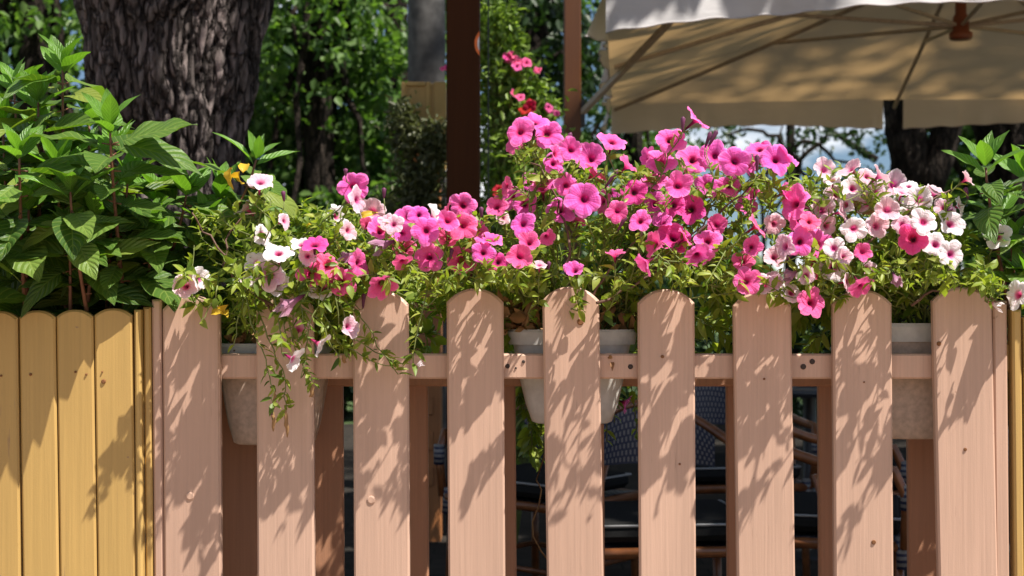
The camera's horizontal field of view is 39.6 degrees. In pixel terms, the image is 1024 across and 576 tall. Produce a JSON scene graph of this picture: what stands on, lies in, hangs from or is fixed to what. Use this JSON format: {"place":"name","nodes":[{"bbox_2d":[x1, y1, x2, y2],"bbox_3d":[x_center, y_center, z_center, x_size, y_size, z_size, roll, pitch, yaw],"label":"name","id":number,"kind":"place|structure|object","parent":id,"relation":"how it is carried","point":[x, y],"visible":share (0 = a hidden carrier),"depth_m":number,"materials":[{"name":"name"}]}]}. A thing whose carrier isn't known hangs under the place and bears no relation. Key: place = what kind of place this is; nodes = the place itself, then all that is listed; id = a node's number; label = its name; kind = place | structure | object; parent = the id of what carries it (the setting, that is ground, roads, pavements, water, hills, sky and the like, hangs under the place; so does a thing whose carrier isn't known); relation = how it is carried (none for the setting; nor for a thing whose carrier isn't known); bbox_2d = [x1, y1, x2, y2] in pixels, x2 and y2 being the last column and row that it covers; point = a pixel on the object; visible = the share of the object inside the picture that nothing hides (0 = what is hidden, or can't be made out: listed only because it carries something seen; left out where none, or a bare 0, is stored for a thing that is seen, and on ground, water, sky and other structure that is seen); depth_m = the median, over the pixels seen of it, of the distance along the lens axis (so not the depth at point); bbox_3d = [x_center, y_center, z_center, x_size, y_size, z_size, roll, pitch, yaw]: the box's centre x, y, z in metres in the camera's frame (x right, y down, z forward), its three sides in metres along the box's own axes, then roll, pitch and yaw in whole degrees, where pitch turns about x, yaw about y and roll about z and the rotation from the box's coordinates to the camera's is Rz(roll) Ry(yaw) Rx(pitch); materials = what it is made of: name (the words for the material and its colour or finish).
{"place":"outdoors","nodes":[
{"label":"outdoors","id":0,"kind":"place"},
{"bbox_2d":[0,33,302,343],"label":"leafy shrub","id":1,"kind":"object","parent":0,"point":[80,229],"visible":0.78,"depth_m":2.52,"materials":[{"name":"green plant"}]},
{"bbox_2d":[6,0,976,274],"label":"sky","id":2,"kind":"structure","parent":0,"point":[841,152],"materials":[{"name":"white"}]},
{"bbox_2d":[344,314,822,423],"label":"ground","id":3,"kind":"structure","parent":0,"point":[348,420],"depth_m":13.57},
{"bbox_2d":[0,0,106,310],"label":"tree","id":4,"kind":"object","parent":3,"relation":"on","point":[23,23],"visible":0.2,"depth_m":10.87,"materials":[{"name":"green plant"}]},
{"bbox_2d":[73,0,273,575],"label":"tree","id":5,"kind":"object","parent":3,"relation":"on","point":[194,61],"visible":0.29,"depth_m":4.77,"materials":[{"name":"brown plant"}]},
{"bbox_2d":[9,6,343,224],"bbox_3d":[-2.927,-1.325,13.287,3.892,5.050,3.098,0,0,0],"label":"tree","id":6,"kind":"object","parent":3,"relation":"on","point":[261,166],"visible":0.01,"depth_m":12.86,"materials":[{"name":"green plant"}]},
{"bbox_2d":[244,0,489,333],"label":"tree","id":7,"kind":"object","parent":3,"relation":"on","point":[323,55],"visible":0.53,"depth_m":11.92,"materials":[{"name":"green plant"}]},
{"bbox_2d":[262,0,583,264],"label":"tree","id":8,"kind":"object","parent":3,"relation":"on","point":[405,16],"visible":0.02,"depth_m":15.89,"materials":[{"name":"green plant"}]},
{"bbox_2d":[406,0,632,227],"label":"tree","id":9,"kind":"object","parent":3,"relation":"on","point":[542,21],"visible":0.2,"depth_m":13.92,"materials":[{"name":"green plant"}]},
{"bbox_2d":[561,0,724,298],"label":"tree","id":10,"kind":"object","parent":3,"relation":"on","point":[636,144],"visible":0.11,"depth_m":16.92,"materials":[{"name":"green plant"}]},
{"bbox_2d":[344,269,976,417],"bbox_3d":[1.003,0.507,12.600,15.142,1.513,2.229,0,0,0],"label":"hedge","id":11,"kind":"object","parent":3,"relation":"on","point":[348,395],"depth_m":12.39,"materials":[{"name":"green plant"}]},
{"bbox_2d":[554,213,988,304],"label":"distant woods","id":12,"kind":"object","parent":3,"relation":"on","point":[757,263],"visible":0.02,"depth_m":68.09,"materials":[{"name":"green plant"}]},
{"bbox_2d":[689,122,891,283],"bbox_3d":[4.032,-0.711,20.093,3.078,3.822,1.585,0,0,16],"label":"tree","id":13,"kind":"object","parent":3,"relation":"on","point":[791,147],"visible":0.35,"depth_m":19.91,"materials":[{"name":"green plant"}]},
{"bbox_2d":[872,100,1020,321],"bbox_3d":[4.039,-1.306,11.237,2.815,5.024,4.429,0,0,29],"label":"tree","id":14,"kind":"object","parent":3,"relation":"on","point":[918,156],"visible":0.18,"depth_m":11.19,"materials":[{"name":"brown plant"}]},
{"bbox_2d":[880,123,1023,425],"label":"tree","id":15,"kind":"object","parent":3,"relation":"on","point":[1015,135],"visible":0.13,"depth_m":11.80,"materials":[{"name":"green plant"}]},
{"bbox_2d":[344,424,1009,575],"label":"patio","id":16,"kind":"structure","parent":0,"point":[437,559],"depth_m":6.69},
{"bbox_2d":[0,307,154,575],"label":"picket fence","id":17,"kind":"object","parent":16,"relation":"on","point":[76,413],"visible":0.94,"depth_m":2.50,"materials":[{"name":"yellow paint"}]},
{"bbox_2d":[401,82,445,541],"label":"pillar","id":18,"kind":"structure","parent":16,"relation":"on","point":[432,96],"depth_m":6.42,"materials":[{"name":"yellow paint"}]},
{"bbox_2d":[358,90,445,216],"bbox_3d":[-0.434,-0.516,6.275,0.506,0.733,0.363,0,0,0],"label":"trailing plant","id":19,"kind":"object","parent":18,"relation":"on","point":[420,176],"visible":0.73,"depth_m":6.24,"materials":[{"name":"plant"}]},
{"bbox_2d":[404,0,445,476],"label":"tree","id":20,"kind":"object","parent":16,"relation":"on","point":[426,40],"visible":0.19,"depth_m":7.91,"materials":[{"name":"grey plant"}]},
{"bbox_2d":[446,0,479,551],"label":"post","id":21,"kind":"object","parent":16,"relation":"on","point":[462,96],"visible":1,"depth_m":5.00,"materials":[{"name":"wood"}]},
{"bbox_2d":[488,0,488,226],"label":"wire","id":22,"kind":"object","parent":16,"relation":"on","point":[488,103],"visible":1,"depth_m":5.30,"materials":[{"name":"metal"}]},
{"bbox_2d":[440,0,582,549],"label":"flowering plant","id":23,"kind":"object","parent":16,"relation":"on","point":[511,100],"visible":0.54,"depth_m":5.92,"materials":[{"name":"green plant"}]},
{"bbox_2d":[434,405,638,575],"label":"armchair","id":24,"kind":"object","parent":16,"relation":"on","point":[528,489],"visible":0.16,"depth_m":4.97,"materials":[{"name":"wicker"}]},
{"bbox_2d":[152,287,1008,575],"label":"picket fence","id":25,"kind":"object","parent":16,"relation":"on","point":[271,503],"visible":0.91,"depth_m":2.50,"materials":[{"name":"pink paint"}]},
{"bbox_2d":[221,342,334,444],"bbox_3d":[-0.437,0.193,2.622,0.224,0.185,0.115,0,0,0],"label":"planter","id":26,"kind":"object","parent":25,"relation":"on","point":[240,398],"visible":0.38,"depth_m":2.58,"materials":[{"name":"plastic"}]},
{"bbox_2d":[172,163,412,436],"bbox_3d":[-0.401,0.019,2.586,0.415,0.474,0.484,0,0,-11],"label":"petunia","id":27,"kind":"object","parent":26,"relation":"in","point":[265,276],"visible":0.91,"depth_m":2.44,"materials":[{"name":"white plant"}]},
{"bbox_2d":[281,168,446,352],"bbox_3d":[-0.281,-0.022,2.588,0.334,0.367,0.468,0,0,0],"label":"petunia","id":28,"kind":"object","parent":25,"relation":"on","point":[420,226],"visible":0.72,"depth_m":2.44,"materials":[{"name":"pink plant"}]},
{"bbox_2d":[508,328,636,423],"bbox_3d":[0.110,0.161,2.622,0.238,0.172,0.115,0,0,0],"label":"planter","id":29,"kind":"object","parent":25,"relation":"on","point":[611,341],"visible":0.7,"depth_m":2.58,"materials":[{"name":"white plastic"}]},
{"bbox_2d":[400,112,589,558],"bbox_3d":[-0.032,0.109,2.602,0.333,0.854,0.507,0,0,0],"label":"petunia","id":30,"kind":"object","parent":29,"relation":"in","point":[518,268],"visible":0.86,"depth_m":2.47,"materials":[{"name":"pink plant"}]},
{"bbox_2d":[530,107,771,445],"bbox_3d":[0.257,-0.002,2.582,0.450,0.627,0.478,0,0,0],"label":"petunia","id":31,"kind":"object","parent":29,"relation":"in","point":[665,243],"visible":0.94,"depth_m":2.50,"materials":[{"name":"pink plant"}]},
{"bbox_2d":[748,144,932,352],"bbox_3d":[0.588,-0.041,2.576,0.356,0.408,0.426,0,0,0],"label":"petunia","id":32,"kind":"object","parent":25,"relation":"on","point":[811,308],"visible":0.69,"depth_m":2.44,"materials":[{"name":"pink plant"}]},
{"bbox_2d":[892,322,932,438],"bbox_3d":[0.773,0.169,2.622,0.243,0.211,0.115,0,0,0],"label":"planter","id":33,"kind":"object","parent":25,"relation":"on","point":[912,408],"visible":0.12,"depth_m":2.58,"materials":[{"name":"plastic"}]},
{"bbox_2d":[758,156,1023,342],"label":"petunia","id":34,"kind":"object","parent":33,"relation":"in","point":[864,192],"visible":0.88,"depth_m":2.45,"materials":[{"name":"white plant"}]},
{"bbox_2d":[941,131,1023,399],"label":"leafy shrub","id":35,"kind":"object","parent":33,"relation":"in","point":[1000,197],"visible":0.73,"depth_m":2.49,"materials":[{"name":"green plant"}]},
{"bbox_2d":[563,0,673,285],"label":"post","id":36,"kind":"object","parent":16,"relation":"on","point":[577,107],"visible":0.41,"depth_m":7.40,"materials":[{"name":"wood"}]},
{"bbox_2d":[604,400,725,575],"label":"armchair","id":37,"kind":"object","parent":16,"relation":"on","point":[621,530],"visible":0.16,"depth_m":4.20,"materials":[{"name":"wicker"}]},
{"bbox_2d":[695,386,816,575],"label":"armchair","id":38,"kind":"object","parent":16,"relation":"on","point":[710,404],"visible":0.14,"depth_m":5.24,"materials":[{"name":"wicker"}]},
{"bbox_2d":[585,0,1023,134],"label":"patio umbrella","id":39,"kind":"object","parent":16,"relation":"on","point":[840,63],"visible":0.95,"depth_m":8.92,"materials":[{"name":"fabric"}]},
{"bbox_2d":[792,386,817,559],"bbox_3d":[1.298,0.785,6.200,0.770,0.730,0.770,0,0,0],"label":"table","id":40,"kind":"object","parent":16,"relation":"on","point":[808,394],"visible":0.18,"depth_m":6.17,"materials":[{"name":"metal"}]},
{"bbox_2d":[793,427,906,575],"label":"armchair","id":41,"kind":"object","parent":16,"relation":"on","point":[805,514],"visible":0.2,"depth_m":4.07,"materials":[{"name":"wicker"}]},
{"bbox_2d":[1007,310,1023,575],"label":"picket fence","id":42,"kind":"object","parent":16,"relation":"on","point":[1015,348],"visible":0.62,"depth_m":2.50,"materials":[{"name":"yellow paint"}]},
{"bbox_2d":[892,431,1008,495],"bbox_3d":[1.503,0.748,5.215,0.611,0.806,0.539,0,0,20],"label":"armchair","id":43,"kind":"object","parent":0,"point":[895,491],"visible":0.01,"depth_m":5.01,"materials":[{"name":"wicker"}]}
]}

